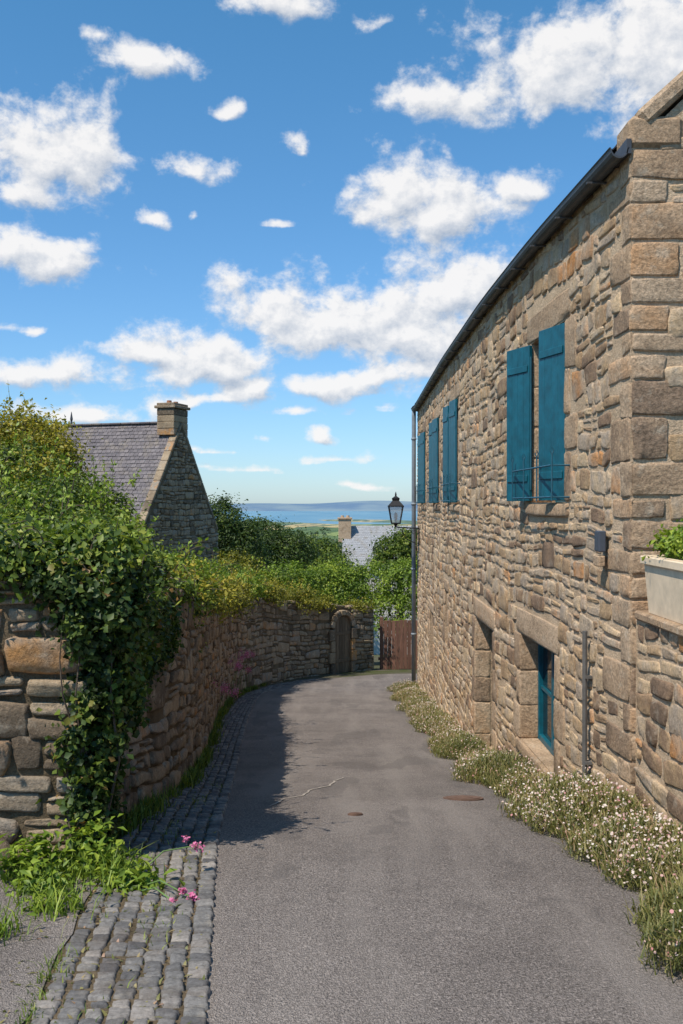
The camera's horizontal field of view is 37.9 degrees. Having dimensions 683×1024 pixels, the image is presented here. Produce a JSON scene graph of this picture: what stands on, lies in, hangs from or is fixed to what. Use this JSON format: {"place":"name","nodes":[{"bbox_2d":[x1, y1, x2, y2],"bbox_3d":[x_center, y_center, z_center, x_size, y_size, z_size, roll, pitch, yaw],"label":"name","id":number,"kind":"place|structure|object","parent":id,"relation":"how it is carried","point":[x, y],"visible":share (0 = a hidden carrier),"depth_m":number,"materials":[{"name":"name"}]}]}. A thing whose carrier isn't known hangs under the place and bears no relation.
{"place":"outdoors","nodes":[
{"label":"outdoors","id":0,"kind":"place"},
{"bbox_2d":[0,871,98,1023],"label":"pavement","id":1,"kind":"structure","parent":0,"point":[14,951],"depth_m":3.82,"materials":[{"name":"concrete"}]},
{"bbox_2d":[211,501,417,510],"bbox_3d":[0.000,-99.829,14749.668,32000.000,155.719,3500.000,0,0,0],"label":"hills","id":2,"kind":"structure","parent":0,"point":[362,506],"depth_m":13562.78,"materials":[{"name":"blue"}]},
{"bbox_2d":[229,511,417,523],"bbox_3d":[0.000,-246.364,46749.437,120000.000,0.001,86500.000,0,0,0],"label":"sea","id":3,"kind":"structure","parent":0,"point":[309,516],"depth_m":7621.73,"materials":[{"name":"liquid"}]},
{"bbox_2d":[0,0,682,490],"bbox_3d":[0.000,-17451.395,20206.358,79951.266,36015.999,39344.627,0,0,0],"label":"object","id":4,"kind":"structure","parent":0,"point":[634,52],"depth_m":37735.80,"materials":[{"name":"white"}]},
{"bbox_2d":[206,674,682,1023],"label":"road","id":5,"kind":"structure","parent":0,"point":[411,895],"depth_m":4.48,"materials":[{"name":"grey asphalt"}]},
{"bbox_2d":[270,777,343,805],"bbox_3d":[-0.219,2.208,7.910,0.096,0.349,2.068,0,0,15],"label":"road crack","id":6,"kind":"object","parent":5,"relation":"on","point":[308,791],"visible":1,"depth_m":7.85,"materials":[{"name":"grey asphalt"}]},
{"bbox_2d":[348,812,362,815],"bbox_3d":[0.090,1.967,6.464,0.100,0.038,0.100,0,0,0],"label":"manhole cover","id":7,"kind":"object","parent":5,"relation":"on","point":[355,814],"visible":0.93,"depth_m":6.44,"materials":[{"name":"metal"}]},
{"bbox_2d":[443,795,482,800],"bbox_3d":[0.900,2.123,7.365,0.300,0.074,0.300,0,0,0],"label":"manhole cover","id":8,"kind":"object","parent":5,"relation":"on","point":[464,798],"visible":0.87,"depth_m":7.31,"materials":[{"name":"metal"}]},
{"bbox_2d":[232,519,672,889],"bbox_3d":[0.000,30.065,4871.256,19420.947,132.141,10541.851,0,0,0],"label":"ground","id":9,"kind":"structure","parent":0,"point":[311,527],"depth_m":1780.69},
{"bbox_2d":[0,834,65,873],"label":"foot stones","id":10,"kind":"object","parent":9,"relation":"on","point":[5,844],"visible":0.13,"depth_m":5.01,"materials":[{"name":"grey stone"}]},
{"bbox_2d":[0,554,77,860],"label":"stone wall","id":11,"kind":"structure","parent":9,"relation":"on","point":[20,818],"depth_m":5.21,"materials":[{"name":"grey stone"}]},
{"bbox_2d":[0,554,89,856],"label":"wall stones","id":12,"kind":"object","parent":11,"relation":"attached to","point":[36,655],"depth_m":5.19,"materials":[{"name":"grey stone"}]},
{"bbox_2d":[0,476,218,853],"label":"ivy","id":13,"kind":"object","parent":12,"relation":"attached to","point":[119,588],"visible":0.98,"depth_m":5.18,"materials":[{"name":"green plant"}]},
{"bbox_2d":[0,383,103,499],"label":"yellow leaved tree","id":14,"kind":"object","parent":9,"relation":"on","point":[29,423],"visible":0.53,"depth_m":12.02,"materials":[{"name":"green plant"}]},
{"bbox_2d":[0,422,158,543],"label":"garden tree","id":15,"kind":"object","parent":9,"relation":"on","point":[96,496],"visible":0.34,"depth_m":10.68,"materials":[{"name":"green plant"}]},
{"bbox_2d":[0,457,269,672],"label":"hedge","id":16,"kind":"object","parent":9,"relation":"on","point":[36,507],"visible":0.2,"depth_m":8.36,"materials":[{"name":"green plant"}]},
{"bbox_2d":[22,678,328,1023],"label":"cobblestone gutter","id":17,"kind":"object","parent":9,"relation":"on","point":[181,1001],"visible":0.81,"depth_m":4.02,"materials":[{"name":"stone"}]},
{"bbox_2d":[0,682,268,1023],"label":"weeds","id":18,"kind":"object","parent":17,"relation":"on","point":[33,870],"visible":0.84,"depth_m":4.80,"materials":[{"name":"green plant"}]},
{"bbox_2d":[93,650,254,903],"bbox_3d":[-1.530,2.831,13.465,0.553,2.582,18.234,0,0,-4],"label":"pink valerian","id":19,"kind":"object","parent":17,"relation":"on","point":[143,879],"visible":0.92,"depth_m":4.69,"materials":[{"name":"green plant"}]},
{"bbox_2d":[144,427,217,559],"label":"gable wall","id":20,"kind":"structure","parent":9,"relation":"on","point":[154,506],"depth_m":32.39,"materials":[{"name":"grey stone"}]},
{"bbox_2d":[0,424,169,520],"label":"slate roof","id":21,"kind":"structure","parent":20,"relation":"on","point":[125,447],"depth_m":32.32,"materials":[{"name":"grey stone"}]},
{"bbox_2d":[0,421,156,427],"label":"ridge tiles","id":22,"kind":"object","parent":21,"relation":"on","point":[122,423],"visible":0.48,"depth_m":33.19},
{"bbox_2d":[139,423,217,529],"bbox_3d":[-5.314,-1.137,32.531,0.260,3.554,5.337,0,0,19],"label":"gable coping","id":23,"kind":"object","parent":20,"relation":"on","point":[160,471],"visible":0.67,"depth_m":31.46,"materials":[{"name":"beige stone"}]},
{"bbox_2d":[146,433,218,564],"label":"gable stones","id":24,"kind":"object","parent":20,"relation":"attached to","point":[181,516],"visible":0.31,"depth_m":32.48,"materials":[{"name":"grey stone"}]},
{"bbox_2d":[154,402,189,435],"bbox_3d":[-5.531,-3.015,32.592,0.760,1.045,1.080,0,0,19],"label":"chimney","id":25,"kind":"object","parent":24,"relation":"on","point":[171,416],"visible":0.96,"depth_m":32.17,"materials":[{"name":"stone"}]},
{"bbox_2d":[144,533,257,596],"bbox_3d":[-4.644,1.417,24.238,6.792,4.426,11.165,0,1,38],"label":"shrub","id":26,"kind":"object","parent":9,"relation":"on","point":[232,566],"visible":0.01,"depth_m":28.04,"materials":[{"name":"green plant"}]},
{"bbox_2d":[153,539,274,602],"bbox_3d":[-2.681,1.305,18.043,2.128,2.024,13.957,0,0,0],"label":"flowering shrub","id":27,"kind":"object","parent":9,"relation":"on","point":[254,582],"visible":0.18,"depth_m":21.44,"materials":[{"name":"green plant"}]},
{"bbox_2d":[78,584,373,814],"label":"stone garden wall","id":28,"kind":"structure","parent":9,"relation":"on","point":[155,716],"depth_m":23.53,"materials":[{"name":"brown stone"}]},
{"bbox_2d":[80,564,373,852],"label":"wall stones","id":29,"kind":"object","parent":28,"relation":"on","point":[207,695],"depth_m":12.20,"materials":[{"name":"brown stone"}]},
{"bbox_2d":[155,566,371,607],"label":"wall top stones","id":30,"kind":"object","parent":28,"relation":"on","point":[293,601],"depth_m":25.62,"materials":[{"name":"grey stone"}]},
{"bbox_2d":[158,554,379,625],"bbox_3d":[-1.657,1.645,18.287,3.370,2.616,20.495,0,0,6],"label":"climbing plant","id":31,"kind":"object","parent":28,"relation":"attached to","point":[221,597],"visible":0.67,"depth_m":19.11,"materials":[{"name":"green plant"}]},
{"bbox_2d":[328,610,356,673],"bbox_3d":[0.001,3.571,27.419,1.030,1.740,0.200,0,1,-43],"label":"door arch","id":32,"kind":"structure","parent":28,"relation":"attached to","point":[331,636],"depth_m":27.29,"materials":[{"name":"stone"}]},
{"bbox_2d":[332,615,350,672],"bbox_3d":[0.007,3.638,27.412,0.655,1.585,0.070,0,1,-43],"label":"garden door","id":33,"kind":"structure","parent":32,"relation":"attached to","point":[342,643],"depth_m":27.41,"materials":[{"name":"grey wood"}]},
{"bbox_2d":[208,488,280,571],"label":"dark tree","id":34,"kind":"object","parent":9,"relation":"on","point":[228,529],"visible":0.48,"depth_m":41.50,"materials":[{"name":"green plant"}]},
{"bbox_2d":[211,546,278,594],"bbox_3d":[-3.167,2.234,30.212,2.681,2.510,4.274,0,0,-14],"label":"shrub","id":35,"kind":"object","parent":9,"relation":"on","point":[234,557],"visible":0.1,"depth_m":30.86,"materials":[{"name":"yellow plant"}]},
{"bbox_2d":[235,511,326,595],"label":"dark tree","id":36,"kind":"object","parent":9,"relation":"on","point":[282,539],"visible":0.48,"depth_m":47.28,"materials":[{"name":"green plant"}]},
{"bbox_2d":[229,527,342,591],"bbox_3d":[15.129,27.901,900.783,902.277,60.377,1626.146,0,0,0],"label":"distant trees","id":37,"kind":"object","parent":9,"relation":"on","point":[339,544],"visible":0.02,"depth_m":1018.56,"materials":[{"name":"green plant"}]},
{"bbox_2d":[272,529,359,595],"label":"dark tree","id":38,"kind":"object","parent":9,"relation":"on","point":[330,547],"visible":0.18,"depth_m":54.98,"materials":[{"name":"green plant"}]},
{"bbox_2d":[252,553,417,641],"bbox_3d":[1.287,2.804,32.012,9.289,3.111,3.666,0,0,-9],"label":"hedge","id":39,"kind":"object","parent":9,"relation":"on","point":[352,586],"visible":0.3,"depth_m":31.57,"materials":[{"name":"green plant"}]},
{"bbox_2d":[344,527,416,654],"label":"walls","id":40,"kind":"structure","parent":9,"relation":"on","point":[376,647],"depth_m":57.65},
{"bbox_2d":[337,515,351,542],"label":"chimney","id":41,"kind":"object","parent":40,"relation":"on","point":[344,527],"visible":0.89,"depth_m":59.21,"materials":[{"name":"stone"}]},
{"bbox_2d":[342,526,417,570],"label":"slate roof","id":42,"kind":"structure","parent":40,"relation":"on","point":[358,536],"depth_m":59.18,"materials":[{"name":"grey stone"}]},
{"bbox_2d":[361,524,417,655],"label":"garden tree","id":43,"kind":"object","parent":9,"relation":"on","point":[397,546],"visible":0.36,"depth_m":49.59,"materials":[{"name":"green plant"}]},
{"bbox_2d":[378,617,417,669],"bbox_3d":[3.536,3.763,28.677,4.975,1.500,0.178,0,0,-3],"label":"wooden fence","id":44,"kind":"object","parent":9,"relation":"on","point":[387,658],"visible":0.2,"depth_m":28.49,"materials":[{"name":"brown wood"}]},
{"bbox_2d":[474,617,490,746],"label":"reveal stones","id":45,"kind":"object","parent":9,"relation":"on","point":[482,637],"visible":0.84,"depth_m":12.16,"materials":[{"name":"stone"}]},
{"bbox_2d":[417,167,622,809],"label":"rubble facade","id":46,"kind":"structure","parent":9,"relation":"on","point":[590,366],"depth_m":9.29,"materials":[{"name":"stone"}]},
{"bbox_2d":[388,492,419,545],"bbox_3d":[1.402,0.147,22.202,0.734,1.205,0.350,0,0,0],"label":"street lamp","id":47,"kind":"object","parent":46,"relation":"attached to","point":[395,502],"visible":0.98,"depth_m":22.17,"materials":[{"name":"black metal"}]},
{"bbox_2d":[411,411,415,682],"bbox_3d":[1.666,0.905,22.957,0.118,6.470,0.124,0,0,0],"label":"downpipe","id":48,"kind":"object","parent":46,"relation":"attached to","point":[413,504],"visible":0.91,"depth_m":22.92,"materials":[{"name":"grey metal"}]},
{"bbox_2d":[412,147,629,411],"bbox_3d":[1.632,-2.265,14.579,0.283,0.079,16.910,0,0,0],"label":"gutter","id":49,"kind":"object","parent":46,"relation":"attached to","point":[602,167],"visible":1,"depth_m":8.20,"materials":[{"name":"metal"}]},
{"bbox_2d":[417,138,631,410],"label":"fascia","id":50,"kind":"structure","parent":46,"relation":"attached to","point":[624,146],"depth_m":7.44,"materials":[{"name":"metal"}]},
{"bbox_2d":[421,154,632,797],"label":"dressed stones","id":51,"kind":"object","parent":46,"relation":"attached to","point":[616,674],"visible":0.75,"depth_m":6.56,"materials":[{"name":"stone"}]},
{"bbox_2d":[582,631,591,784],"bbox_3d":[1.714,1.466,6.960,0.063,1.270,0.060,0,0,0],"label":"conduit","id":52,"kind":"object","parent":46,"relation":"attached to","point":[585,761],"visible":0.83,"depth_m":6.95,"materials":[{"name":"grey metal"}]},
{"bbox_2d":[593,555,604,566],"bbox_3d":[1.712,0.324,6.612,0.050,0.070,0.120,0,0,0],"label":"stone","id":53,"kind":"object","parent":46,"relation":"on","point":[598,560],"visible":1,"depth_m":6.55,"materials":[{"name":"stone"}]},
{"bbox_2d":[594,531,605,551],"bbox_3d":[1.715,0.194,6.601,0.055,0.140,0.100,0,0,0],"label":"meter box","id":54,"kind":"object","parent":46,"relation":"attached to","point":[599,541],"visible":1,"depth_m":6.55,"materials":[{"name":"grey metal"}]},
{"bbox_2d":[417,167,630,800],"bbox_3d":[1.713,1.398,14.590,0.154,7.400,16.840,0,0,0],"label":"facade mortar","id":55,"kind":"object","parent":9,"relation":"on","point":[614,350],"visible":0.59,"depth_m":7.58,"materials":[{"name":"beige concrete"}]},
{"bbox_2d":[417,323,565,502],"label":"shutters","id":56,"kind":"object","parent":55,"relation":"attached to","point":[552,415],"visible":0.89,"depth_m":8.81,"materials":[{"name":"teal paint"}]},
{"bbox_2d":[416,357,569,503],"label":"window guards","id":57,"kind":"object","parent":56,"relation":"attached to","point":[456,483],"depth_m":8.76,"materials":[{"name":"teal metal"}]},
{"bbox_2d":[425,320,565,771],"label":"reveals","id":58,"kind":"object","parent":55,"relation":"attached to","point":[541,751],"visible":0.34,"depth_m":12.16,"materials":[{"name":"stone"}]},
{"bbox_2d":[423,434,425,503],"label":"reveal stones","id":59,"kind":"object","parent":58,"relation":"attached to","point":[425,469],"visible":0.09,"depth_m":21.09,"materials":[{"name":"stone"}]},
{"bbox_2d":[519,633,537,737],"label":"reveal stones","id":60,"kind":"object","parent":58,"relation":"attached to","point":[528,647],"visible":0.9,"depth_m":9.26,"materials":[{"name":"stone"}]},
{"bbox_2d":[531,345,551,501],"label":"reveal stones","id":61,"kind":"object","parent":58,"relation":"attached to","point":[535,396],"visible":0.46,"depth_m":8.79,"materials":[{"name":"stone"}]},
{"bbox_2d":[538,501,564,755],"bbox_3d":[1.894,0.700,14.370,0.133,4.600,13.450,0,0,0],"label":"joinery","id":62,"kind":"object","parent":58,"relation":"in","point":[546,742],"visible":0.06,"depth_m":9.16,"materials":[{"name":"teal paint"}]},
{"bbox_2d":[543,647,550,741],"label":"window panes","id":63,"kind":"object","parent":62,"relation":"in","point":[546,697],"depth_m":9.01,"materials":[{"name":"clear glass"}]},
{"bbox_2d":[386,678,682,982],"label":"daisy border","id":64,"kind":"object","parent":9,"relation":"on","point":[652,851],"visible":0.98,"depth_m":5.76,"materials":[{"name":"green plant"}]},
{"bbox_2d":[630,100,682,787],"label":"gable walls","id":65,"kind":"structure","parent":9,"relation":"on","point":[675,425],"depth_m":6.16,"materials":[{"name":"beige stone"}]},
{"bbox_2d":[411,99,682,409],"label":"slate roof","id":66,"kind":"structure","parent":65,"relation":"attached to","point":[614,150],"depth_m":6.64,"materials":[{"name":"grey stone"}]},
{"bbox_2d":[617,70,682,149],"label":"gable coping","id":67,"kind":"object","parent":65,"relation":"on","point":[649,124],"visible":0.84,"depth_m":6.12,"materials":[{"name":"beige stone"}]},
{"bbox_2d":[628,148,682,809],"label":"gable quoins","id":68,"kind":"object","parent":65,"relation":"attached to","point":[660,220],"visible":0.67,"depth_m":6.14,"materials":[{"name":"beige stone"}]},
{"bbox_2d":[659,137,682,519],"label":"rubble gable","id":69,"kind":"structure","parent":65,"relation":"attached to","point":[673,375],"depth_m":6.14,"materials":[{"name":"stone"}]},
{"bbox_2d":[636,619,682,839],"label":"stone wall","id":70,"kind":"structure","parent":9,"relation":"on","point":[663,756],"depth_m":5.79,"materials":[{"name":"beige stone"}]},
{"bbox_2d":[633,624,682,837],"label":"wall stones","id":71,"kind":"object","parent":70,"relation":"attached to","point":[657,712],"depth_m":5.68,"materials":[{"name":"beige stone"}]},
{"bbox_2d":[634,610,682,636],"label":"wall capping","id":72,"kind":"object","parent":70,"relation":"on","point":[662,623],"depth_m":5.65,"materials":[{"name":"beige stone"}]},
{"bbox_2d":[640,518,682,623],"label":"flower planter","id":73,"kind":"object","parent":70,"relation":"on","point":[664,579],"visible":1,"depth_m":5.65,"materials":[{"name":"beige concrete"}]}
]}

